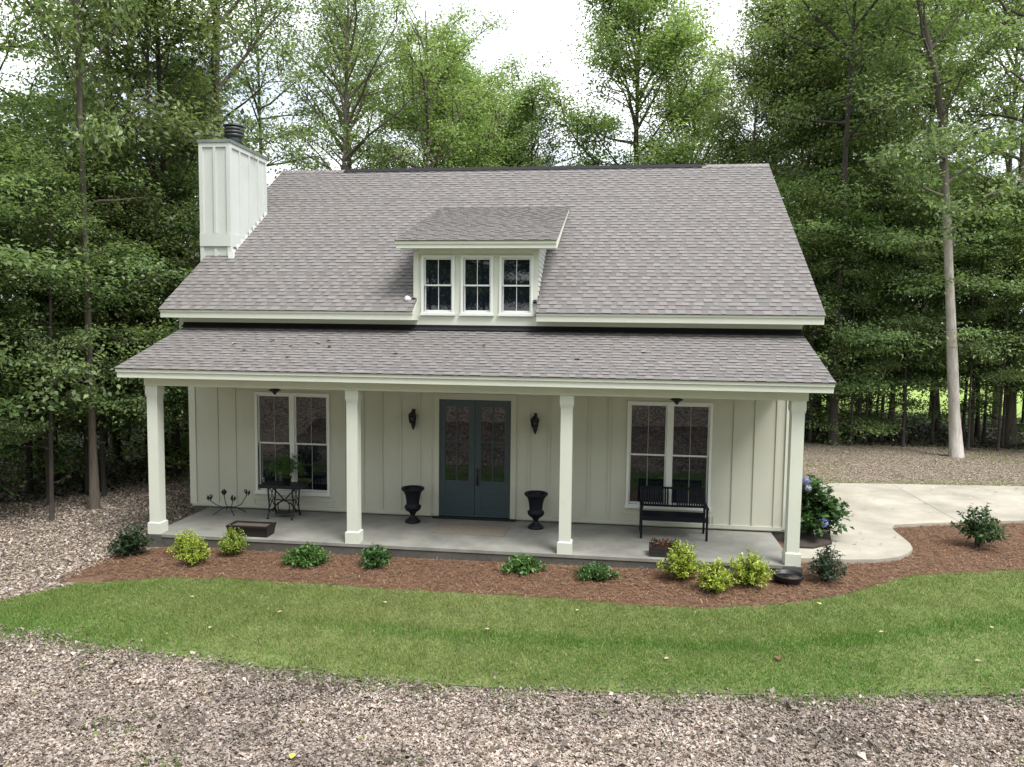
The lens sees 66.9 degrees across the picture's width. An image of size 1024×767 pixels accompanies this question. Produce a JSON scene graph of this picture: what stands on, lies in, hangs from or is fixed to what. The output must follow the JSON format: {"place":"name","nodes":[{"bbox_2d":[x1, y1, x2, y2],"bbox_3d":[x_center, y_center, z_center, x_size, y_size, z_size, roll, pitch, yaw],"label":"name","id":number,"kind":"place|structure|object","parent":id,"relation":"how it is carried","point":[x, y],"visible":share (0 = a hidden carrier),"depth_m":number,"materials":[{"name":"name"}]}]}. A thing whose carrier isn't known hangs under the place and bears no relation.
{"place":"outdoors","nodes":[
{"label":"outdoors","id":0,"kind":"place"},
{"bbox_2d":[0,568,1023,710],"bbox_3d":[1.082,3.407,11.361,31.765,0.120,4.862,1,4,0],"label":"lawn","id":1,"kind":"structure","parent":0,"point":[921,679],"depth_m":10.45,"materials":[{"name":"plant"}]},
{"bbox_2d":[0,337,1023,766],"bbox_3d":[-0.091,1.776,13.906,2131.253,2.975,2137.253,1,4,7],"label":"ground","id":2,"kind":"structure","parent":0,"point":[828,463],"depth_m":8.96,"materials":[{"name":"grey gravel"}]},
{"bbox_2d":[0,233,108,508],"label":"understory tree","id":3,"kind":"object","parent":2,"relation":"on","point":[16,444],"visible":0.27,"depth_m":17.53,"materials":[{"name":"green plant"}]},
{"bbox_2d":[0,0,115,197],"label":"tall tree","id":4,"kind":"object","parent":2,"relation":"on","point":[16,51],"visible":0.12,"depth_m":29.34,"materials":[{"name":"green plant"}]},
{"bbox_2d":[0,111,125,506],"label":"slender tree","id":5,"kind":"object","parent":2,"relation":"on","point":[29,320],"visible":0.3,"depth_m":17.36,"materials":[{"name":"green plant"}]},
{"bbox_2d":[0,130,128,520],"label":"slender tree","id":6,"kind":"object","parent":2,"relation":"on","point":[35,339],"visible":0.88,"depth_m":16.18,"materials":[{"name":"green plant"}]},
{"bbox_2d":[0,196,138,486],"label":"understory tree","id":7,"kind":"object","parent":2,"relation":"on","point":[76,452],"visible":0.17,"depth_m":19.80,"materials":[{"name":"green plant"}]},
{"bbox_2d":[0,124,142,428],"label":"understory tree","id":8,"kind":"object","parent":2,"relation":"on","point":[14,410],"visible":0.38,"depth_m":16.42,"materials":[{"name":"green plant"}]},
{"bbox_2d":[17,95,156,483],"bbox_3d":[-10.914,-2.160,19.704,3.781,9.837,3.514,1,4,10],"label":"slender tree","id":9,"kind":"object","parent":2,"relation":"on","point":[69,133],"visible":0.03,"depth_m":19.24,"materials":[{"name":"green plant"}]},
{"bbox_2d":[0,136,176,438],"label":"understory tree","id":10,"kind":"object","parent":2,"relation":"on","point":[8,263],"visible":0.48,"depth_m":16.46,"materials":[{"name":"green plant"}]},
{"bbox_2d":[22,167,154,489],"bbox_3d":[-10.300,-1.300,19.303,3.151,8.197,2.928,-4,6,-44],"label":"slender tree","id":11,"kind":"object","parent":2,"relation":"on","point":[125,384],"visible":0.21,"depth_m":19.01,"materials":[{"name":"green plant"}]},
{"bbox_2d":[0,0,177,510],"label":"slender tree","id":12,"kind":"object","parent":2,"relation":"on","point":[87,138],"visible":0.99,"depth_m":16.96,"materials":[{"name":"green plant"}]},
{"bbox_2d":[0,223,189,485],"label":"understory tree","id":13,"kind":"object","parent":2,"relation":"on","point":[168,449],"visible":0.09,"depth_m":20.26,"materials":[{"name":"green plant"}]},
{"bbox_2d":[0,201,192,495],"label":"understory tree","id":14,"kind":"object","parent":2,"relation":"on","point":[114,404],"visible":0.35,"depth_m":17.95,"materials":[{"name":"green plant"}]},
{"bbox_2d":[1,228,195,463],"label":"understory tree","id":15,"kind":"object","parent":2,"relation":"on","point":[145,436],"visible":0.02,"depth_m":22.62,"materials":[{"name":"green plant"}]},
{"bbox_2d":[26,125,172,496],"bbox_3d":[-9.908,-1.653,18.564,3.221,9.017,3.466,5,6,42],"label":"slender tree","id":16,"kind":"object","parent":2,"relation":"on","point":[101,427],"visible":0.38,"depth_m":18.36,"materials":[{"name":"green plant"}]},
{"bbox_2d":[0,87,199,491],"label":"understory tree","id":17,"kind":"object","parent":2,"relation":"on","point":[56,397],"visible":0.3,"depth_m":18.02,"materials":[{"name":"green plant"}]},
{"bbox_2d":[0,129,199,472],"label":"understory tree","id":18,"kind":"object","parent":2,"relation":"on","point":[185,224],"visible":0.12,"depth_m":20.19,"materials":[{"name":"green plant"}]},
{"bbox_2d":[0,0,239,438],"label":"tall tree","id":19,"kind":"object","parent":2,"relation":"on","point":[8,36],"visible":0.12,"depth_m":24.95,"materials":[{"name":"green plant"}]},
{"bbox_2d":[0,0,245,460],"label":"tall tree","id":20,"kind":"object","parent":2,"relation":"on","point":[117,447],"visible":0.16,"depth_m":22.85,"materials":[{"name":"green plant"}]},
{"bbox_2d":[12,0,272,305],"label":"tall tree","id":21,"kind":"object","parent":2,"relation":"on","point":[127,96],"depth_m":31.76,"materials":[{"name":"green plant"}]},
{"bbox_2d":[38,0,248,483],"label":"slender tree","id":22,"kind":"object","parent":2,"relation":"on","point":[192,115],"visible":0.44,"depth_m":19.60,"materials":[{"name":"green plant"}]},
{"bbox_2d":[96,168,193,456],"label":"slender tree","id":23,"kind":"object","parent":2,"relation":"on","point":[139,204],"visible":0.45,"depth_m":19.11,"materials":[{"name":"green plant"}]},
{"bbox_2d":[46,0,291,475],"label":"slender tree","id":24,"kind":"object","parent":2,"relation":"on","point":[202,25],"visible":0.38,"depth_m":20.07,"materials":[{"name":"green plant"}]},
{"bbox_2d":[67,0,356,203],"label":"tall tree","id":25,"kind":"object","parent":2,"relation":"on","point":[249,49],"visible":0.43,"depth_m":24.65,"materials":[{"name":"green plant"}]},
{"bbox_2d":[177,0,364,168],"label":"tall tree","id":26,"kind":"object","parent":2,"relation":"on","point":[259,59],"visible":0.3,"depth_m":34.97,"materials":[{"name":"green plant"}]},
{"bbox_2d":[236,16,405,185],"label":"tall tree","id":27,"kind":"object","parent":2,"relation":"on","point":[351,60],"visible":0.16,"depth_m":41.63,"materials":[{"name":"green plant"}]},
{"bbox_2d":[263,0,418,179],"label":"tall tree","id":28,"kind":"object","parent":2,"relation":"on","point":[360,33],"visible":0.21,"depth_m":36.23,"materials":[{"name":"green plant"}]},
{"bbox_2d":[258,0,476,174],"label":"tall tree","id":29,"kind":"object","parent":2,"relation":"on","point":[339,57],"visible":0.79,"depth_m":31.60,"materials":[{"name":"green plant"}]},
{"bbox_2d":[311,0,521,169],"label":"tall tree","id":30,"kind":"object","parent":2,"relation":"on","point":[448,126],"visible":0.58,"depth_m":32.88,"materials":[{"name":"green plant"}]},
{"bbox_2d":[363,27,483,167],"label":"tall tree","id":31,"kind":"object","parent":2,"relation":"on","point":[431,151],"visible":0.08,"depth_m":40.94,"materials":[{"name":"green plant"}]},
{"bbox_2d":[335,16,513,168],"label":"tall tree","id":32,"kind":"object","parent":2,"relation":"on","point":[392,101],"visible":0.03,"depth_m":43.29,"materials":[{"name":"green plant"}]},
{"bbox_2d":[357,12,545,167],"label":"tall tree","id":33,"kind":"object","parent":2,"relation":"on","point":[445,113],"visible":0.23,"depth_m":37.15,"materials":[{"name":"green plant"}]},
{"bbox_2d":[114,123,835,573],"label":"house","id":34,"kind":"structure","parent":2,"relation":"on","point":[696,283],"depth_m":15.79,"materials":[{"name":"paint"}]},
{"bbox_2d":[226,520,275,537],"bbox_3d":[-4.948,2.768,14.727,0.826,0.205,0.387,1,4,7],"label":"trough planter","id":35,"kind":"object","parent":34,"relation":"on","point":[257,529],"visible":0.95,"depth_m":14.58,"materials":[{"name":"brown wood"}]},
{"bbox_2d":[258,481,309,519],"bbox_3d":[-4.725,2.429,16.068,0.920,0.708,0.492,1,4,7],"label":"treadle table","id":36,"kind":"object","parent":34,"relation":"on","point":[292,486],"visible":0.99,"depth_m":16.02,"materials":[{"name":"black metal"}]},
{"bbox_2d":[265,453,307,483],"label":"potted fern","id":37,"kind":"object","parent":36,"relation":"on","point":[286,466],"visible":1,"depth_m":15.96,"materials":[{"name":"green plant"}]},
{"bbox_2d":[254,392,330,496],"bbox_3d":[-4.665,1.284,16.520,1.690,2.185,0.160,1,4,7],"label":"window","id":38,"kind":"structure","parent":34,"relation":"in","point":[285,423],"depth_m":16.52,"materials":[{"name":"white paint"}]},
{"bbox_2d":[401,485,424,523],"bbox_3d":[-2.019,2.466,15.783,0.476,0.712,0.476,1,4,7],"label":"urn","id":39,"kind":"object","parent":34,"relation":"on","point":[412,493],"visible":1,"depth_m":15.67,"materials":[{"name":"black paint"}]},
{"bbox_2d":[420,255,454,315],"bbox_3d":[-1.505,-2.001,15.839,0.730,1.215,0.160,1,4,7],"label":"window","id":40,"kind":"structure","parent":34,"relation":"in","point":[437,271],"depth_m":15.84,"materials":[{"name":"white paint"}]},
{"bbox_2d":[439,399,474,516],"bbox_3d":[-1.137,1.540,16.083,0.743,2.435,0.045,1,4,7],"label":"door","id":41,"kind":"structure","parent":34,"relation":"in","point":[457,417],"depth_m":16.07,"materials":[{"name":"teal paint"}]},
{"bbox_2d":[433,522,509,536],"bbox_3d":[-0.803,2.870,15.277,1.440,0.013,0.800,1,4,7],"label":"doormat","id":42,"kind":"object","parent":34,"relation":"on","point":[472,529],"visible":1,"depth_m":15.24,"materials":[{"name":"grey fabric"}]},
{"bbox_2d":[459,255,493,315],"bbox_3d":[-0.704,-1.984,15.734,0.705,1.215,0.160,1,4,7],"label":"window","id":43,"kind":"structure","parent":34,"relation":"in","point":[477,270],"depth_m":15.73,"materials":[{"name":"white paint"}]},
{"bbox_2d":[475,400,510,517],"bbox_3d":[-0.398,1.560,15.945,0.743,2.435,0.127,1,4,7],"label":"door","id":44,"kind":"structure","parent":34,"relation":"in","point":[492,417],"depth_m":15.97,"materials":[{"name":"teal paint"}]},
{"bbox_2d":[498,255,533,315],"bbox_3d":[0.091,-1.966,15.630,0.730,1.215,0.160,1,4,7],"label":"window","id":45,"kind":"structure","parent":34,"relation":"in","point":[516,272],"depth_m":15.63,"materials":[{"name":"white paint"}]},
{"bbox_2d":[524,490,547,529],"bbox_3d":[0.475,2.523,15.425,0.476,0.712,0.476,1,4,7],"label":"urn","id":46,"kind":"object","parent":34,"relation":"on","point":[535,511],"visible":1,"depth_m":15.32,"materials":[{"name":"black paint"}]},
{"bbox_2d":[625,401,712,510],"bbox_3d":[3.131,1.440,15.496,1.700,2.155,0.160,1,4,7],"label":"window","id":47,"kind":"structure","parent":34,"relation":"in","point":[669,444],"depth_m":15.50,"materials":[{"name":"white paint"}]},
{"bbox_2d":[639,486,708,541],"bbox_3d":[3.107,2.498,14.955,1.280,0.900,0.605,1,4,7],"label":"bench","id":48,"kind":"object","parent":34,"relation":"on","point":[673,516],"visible":1,"depth_m":15.11,"materials":[{"name":"black metal"}]},
{"bbox_2d":[465,49,556,166],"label":"tall tree","id":49,"kind":"object","parent":2,"relation":"on","point":[513,69],"visible":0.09,"depth_m":45.21,"materials":[{"name":"green plant"}]},
{"bbox_2d":[0,410,1023,502],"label":"undergrowth","id":50,"kind":"object","parent":2,"relation":"on","point":[887,437],"visible":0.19,"depth_m":27.79,"materials":[{"name":"green plant"}]},
{"bbox_2d":[459,85,571,166],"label":"tall tree","id":51,"kind":"object","parent":2,"relation":"on","point":[504,136],"visible":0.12,"depth_m":41.43,"materials":[{"name":"green plant"}]},
{"bbox_2d":[53,522,1023,611],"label":"mulch bed","id":52,"kind":"object","parent":2,"relation":"on","point":[96,577],"visible":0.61,"depth_m":13.19,"materials":[{"name":"brown wood"}]},
{"bbox_2d":[106,523,154,556],"bbox_3d":[-6.944,2.843,14.079,0.781,0.608,0.822,1,4,7],"label":"shrub","id":53,"kind":"object","parent":52,"relation":"on","point":[131,542],"visible":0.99,"depth_m":14.04,"materials":[{"name":"green plant"}]},
{"bbox_2d":[173,534,211,565],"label":"shrub","id":54,"kind":"object","parent":52,"relation":"on","point":[194,554],"visible":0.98,"depth_m":13.54,"materials":[{"name":"green plant"}]},
{"bbox_2d":[278,541,333,568],"bbox_3d":[-3.643,2.977,13.688,0.935,0.441,0.811,-2,5,-31],"label":"shrub","id":55,"kind":"object","parent":52,"relation":"on","point":[307,555],"visible":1,"depth_m":13.57,"materials":[{"name":"green plant"}]},
{"bbox_2d":[356,544,393,568],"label":"shrub","id":56,"kind":"object","parent":52,"relation":"on","point":[372,556],"visible":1,"depth_m":13.50,"materials":[{"name":"green plant"}]},
{"bbox_2d":[499,551,547,575],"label":"shrub","id":57,"kind":"object","parent":52,"relation":"on","point":[521,565],"visible":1,"depth_m":13.24,"materials":[{"name":"green plant"}]},
{"bbox_2d":[573,560,621,581],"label":"shrub","id":58,"kind":"object","parent":52,"relation":"on","point":[592,570],"visible":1,"depth_m":12.89,"materials":[{"name":"green plant"}]},
{"bbox_2d":[656,539,706,581],"bbox_3d":[2.797,2.933,12.945,0.801,0.715,0.783,5,6,43],"label":"shrub","id":59,"kind":"object","parent":52,"relation":"on","point":[682,565],"visible":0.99,"depth_m":12.85,"materials":[{"name":"green plant"}]},
{"bbox_2d":[694,557,737,593],"bbox_3d":[3.233,3.046,12.399,0.702,0.578,0.644,-4,6,-44],"label":"shrub","id":60,"kind":"object","parent":52,"relation":"on","point":[715,580],"visible":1,"depth_m":12.34,"materials":[{"name":"green plant"}]},
{"bbox_2d":[721,544,777,586],"bbox_3d":[3.866,3.003,12.649,0.795,0.634,0.967,4,6,37],"label":"shrub","id":61,"kind":"object","parent":52,"relation":"on","point":[748,570],"visible":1,"depth_m":12.56,"materials":[{"name":"green plant"}]},
{"bbox_2d":[803,541,850,582],"bbox_3d":[5.259,2.968,12.916,0.747,0.679,0.726,-3,6,-38],"label":"shrub","id":62,"kind":"object","parent":52,"relation":"on","point":[824,569],"visible":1,"depth_m":12.85,"materials":[{"name":"green plant"}]},
{"bbox_2d":[949,503,1009,547],"bbox_3d":[9.022,2.726,14.904,0.960,0.903,1.101,1,4,7],"label":"shrub","id":63,"kind":"object","parent":52,"relation":"on","point":[976,530],"visible":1,"depth_m":14.87,"materials":[{"name":"green plant"}]},
{"bbox_2d":[489,51,587,166],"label":"slender tree","id":64,"kind":"object","parent":2,"relation":"on","point":[532,127],"visible":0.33,"depth_m":40.33,"materials":[{"name":"green plant"}]},
{"bbox_2d":[521,0,742,165],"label":"tall tree","id":65,"kind":"object","parent":2,"relation":"on","point":[666,45],"visible":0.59,"depth_m":39.24,"materials":[{"name":"green plant"}]},
{"bbox_2d":[605,41,757,164],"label":"tall tree","id":66,"kind":"object","parent":2,"relation":"on","point":[695,130],"visible":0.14,"depth_m":43.61,"materials":[{"name":"green plant"}]},
{"bbox_2d":[692,13,814,203],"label":"slender tree","id":67,"kind":"object","parent":2,"relation":"on","point":[755,65],"visible":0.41,"depth_m":32.78,"materials":[{"name":"green plant"}]},
{"bbox_2d":[688,2,830,208],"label":"tall tree","id":68,"kind":"object","parent":2,"relation":"on","point":[703,113],"visible":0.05,"depth_m":37.98,"materials":[{"name":"green plant"}]},
{"bbox_2d":[689,0,934,417],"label":"tall tree","id":69,"kind":"object","parent":2,"relation":"on","point":[760,10],"visible":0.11,"depth_m":34.15,"materials":[{"name":"green plant"}]},
{"bbox_2d":[799,530,830,548],"bbox_3d":[6.272,2.891,17.840,0.960,0.145,6.720,1,4,7],"label":"side bed","id":70,"kind":"object","parent":2,"relation":"on","point":[809,542],"visible":0.26,"depth_m":14.98,"materials":[{"name":"soil"}]},
{"bbox_2d":[800,475,854,536],"bbox_3d":[5.960,2.402,15.356,1.274,1.216,1.339,-1,5,-21],"label":"hydrangea","id":71,"kind":"object","parent":70,"relation":"on","point":[820,510],"visible":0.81,"depth_m":15.04,"materials":[{"name":"green plant"}]},
{"bbox_2d":[742,0,894,426],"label":"slender tree","id":72,"kind":"object","parent":2,"relation":"on","point":[813,93],"visible":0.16,"depth_m":30.73,"materials":[{"name":"green plant"}]},
{"bbox_2d":[746,12,897,427],"bbox_3d":[12.720,-6.632,31.741,6.150,17.214,6.617,2,5,22],"label":"slender tree","id":73,"kind":"object","parent":2,"relation":"on","point":[818,39],"visible":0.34,"depth_m":30.70,"materials":[{"name":"green plant"}]},
{"bbox_2d":[782,173,862,442],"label":"slender tree","id":74,"kind":"object","parent":2,"relation":"on","point":[813,213],"visible":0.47,"depth_m":27.39,"materials":[{"name":"green plant"}]},
{"bbox_2d":[756,0,896,429],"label":"slender tree","id":75,"kind":"object","parent":2,"relation":"on","point":[826,145],"visible":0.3,"depth_m":30.41,"materials":[{"name":"green plant"}]},
{"bbox_2d":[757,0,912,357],"bbox_3d":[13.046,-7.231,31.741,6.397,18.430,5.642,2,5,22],"label":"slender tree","id":76,"kind":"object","parent":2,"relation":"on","point":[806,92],"visible":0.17,"depth_m":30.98,"materials":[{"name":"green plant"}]},
{"bbox_2d":[711,0,975,445],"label":"tall tree","id":77,"kind":"object","parent":2,"relation":"on","point":[833,421],"visible":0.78,"depth_m":27.18,"materials":[{"name":"green plant"}]},
{"bbox_2d":[776,161,934,376],"bbox_3d":[10.488,-2.914,28.189,8.736,10.311,9.941,2,5,11],"label":"understory tree","id":78,"kind":"object","parent":2,"relation":"on","point":[789,205],"visible":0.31,"depth_m":26.87,"materials":[{"name":"green plant"}]},
{"bbox_2d":[819,218,895,445],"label":"slender tree","id":79,"kind":"object","parent":2,"relation":"on","point":[835,371],"visible":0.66,"depth_m":27.07,"materials":[{"name":"green plant"}]},
{"bbox_2d":[800,237,921,444],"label":"understory tree","id":80,"kind":"object","parent":2,"relation":"on","point":[843,415],"visible":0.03,"depth_m":28.34,"materials":[{"name":"green plant"}]},
{"bbox_2d":[805,276,929,437],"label":"understory tree","id":81,"kind":"object","parent":2,"relation":"on","point":[872,395],"visible":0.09,"depth_m":29.02,"materials":[{"name":"green plant"}]},
{"bbox_2d":[821,168,921,442],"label":"slender tree","id":82,"kind":"object","parent":2,"relation":"on","point":[886,201],"visible":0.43,"depth_m":27.41,"materials":[{"name":"green plant"}]},
{"bbox_2d":[832,125,944,441],"bbox_3d":[13.712,-3.477,28.304,4.100,11.476,4.411,2,5,15],"label":"slender tree","id":83,"kind":"object","parent":2,"relation":"on","point":[880,439],"visible":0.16,"depth_m":27.73,"materials":[{"name":"green plant"}]},
{"bbox_2d":[791,0,990,439],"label":"slender tree","id":84,"kind":"object","parent":2,"relation":"on","point":[852,143],"visible":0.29,"depth_m":28.11,"materials":[{"name":"green plant"}]},
{"bbox_2d":[808,274,978,446],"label":"understory tree","id":85,"kind":"object","parent":2,"relation":"on","point":[869,427],"visible":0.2,"depth_m":28.00,"materials":[{"name":"green plant"}]},
{"bbox_2d":[866,193,946,446],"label":"slender tree","id":86,"kind":"object","parent":2,"relation":"on","point":[909,221],"visible":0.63,"depth_m":26.81,"materials":[{"name":"green plant"}]},
{"bbox_2d":[802,207,1016,442],"bbox_3d":[12.800,-2.006,28.195,8.265,8.537,7.984,-2,5,-28],"label":"understory tree","id":87,"kind":"object","parent":2,"relation":"on","point":[849,386],"visible":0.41,"depth_m":26.78,"materials":[{"name":"green plant"}]},
{"bbox_2d":[807,175,1022,441],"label":"understory tree","id":88,"kind":"object","parent":2,"relation":"on","point":[924,289],"visible":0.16,"depth_m":26.83,"materials":[{"name":"green plant"}]},
{"bbox_2d":[818,0,1023,457],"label":"tall tree","id":89,"kind":"object","parent":2,"relation":"on","point":[945,204],"visible":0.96,"depth_m":24.65,"materials":[{"name":"green plant"}]},
{"bbox_2d":[818,0,1023,430],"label":"tall tree","id":90,"kind":"object","parent":2,"relation":"on","point":[938,426],"visible":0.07,"depth_m":30.74,"materials":[{"name":"green plant"}]},
{"bbox_2d":[852,1,1022,410],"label":"tall tree","id":91,"kind":"object","parent":2,"relation":"on","point":[967,55],"visible":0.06,"depth_m":34.17,"materials":[{"name":"green plant"}]},
{"bbox_2d":[855,197,1023,446],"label":"understory tree","id":92,"kind":"object","parent":2,"relation":"on","point":[996,285],"visible":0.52,"depth_m":26.34,"materials":[{"name":"green plant"}]},
{"bbox_2d":[900,175,997,444],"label":"slender tree","id":93,"kind":"object","parent":2,"relation":"on","point":[934,397],"visible":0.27,"depth_m":27.28,"materials":[{"name":"green plant"}]},
{"bbox_2d":[876,0,1023,446],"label":"tall tree","id":94,"kind":"object","parent":2,"relation":"on","point":[1011,409],"visible":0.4,"depth_m":27.79,"materials":[{"name":"green plant"}]},
{"bbox_2d":[886,154,1023,436],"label":"understory tree","id":95,"kind":"object","parent":2,"relation":"on","point":[977,431],"visible":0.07,"depth_m":29.44,"materials":[{"name":"green plant"}]},
{"bbox_2d":[901,282,1023,441],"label":"understory tree","id":96,"kind":"object","parent":2,"relation":"on","point":[981,410],"visible":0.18,"depth_m":28.67,"materials":[{"name":"green plant"}]},
{"bbox_2d":[912,150,1019,443],"bbox_3d":[16.642,-3.018,28.125,4.096,10.656,3.807,1,4,2],"label":"slender tree","id":97,"kind":"object","parent":2,"relation":"on","point":[986,178],"visible":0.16,"depth_m":27.49,"materials":[{"name":"green plant"}]},
{"bbox_2d":[913,0,1023,425],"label":"tall tree","id":98,"kind":"object","parent":2,"relation":"on","point":[1008,163],"visible":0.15,"depth_m":33.37,"materials":[{"name":"green plant"}]},
{"bbox_2d":[928,239,1014,450],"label":"slender tree","id":99,"kind":"object","parent":2,"relation":"on","point":[981,314],"visible":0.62,"depth_m":26.38,"materials":[{"name":"green plant"}]},
{"bbox_2d":[961,215,1023,450],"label":"slender tree","id":100,"kind":"object","parent":2,"relation":"on","point":[1015,237],"visible":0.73,"depth_m":26.25,"materials":[{"name":"green plant"}]},
{"bbox_2d":[962,167,1023,447],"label":"slender tree","id":101,"kind":"object","parent":2,"relation":"on","point":[1011,327],"visible":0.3,"depth_m":26.97,"materials":[{"name":"green plant"}]},
{"bbox_2d":[0,0,1023,328],"label":"sky","id":102,"kind":"structure","parent":0,"point":[541,30],"materials":[{"name":"white"}]},
{"bbox_2d":[799,483,1023,563],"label":"driveway","id":103,"kind":"structure","parent":0,"point":[882,511],"depth_m":17.62,"materials":[{"name":"concrete"}]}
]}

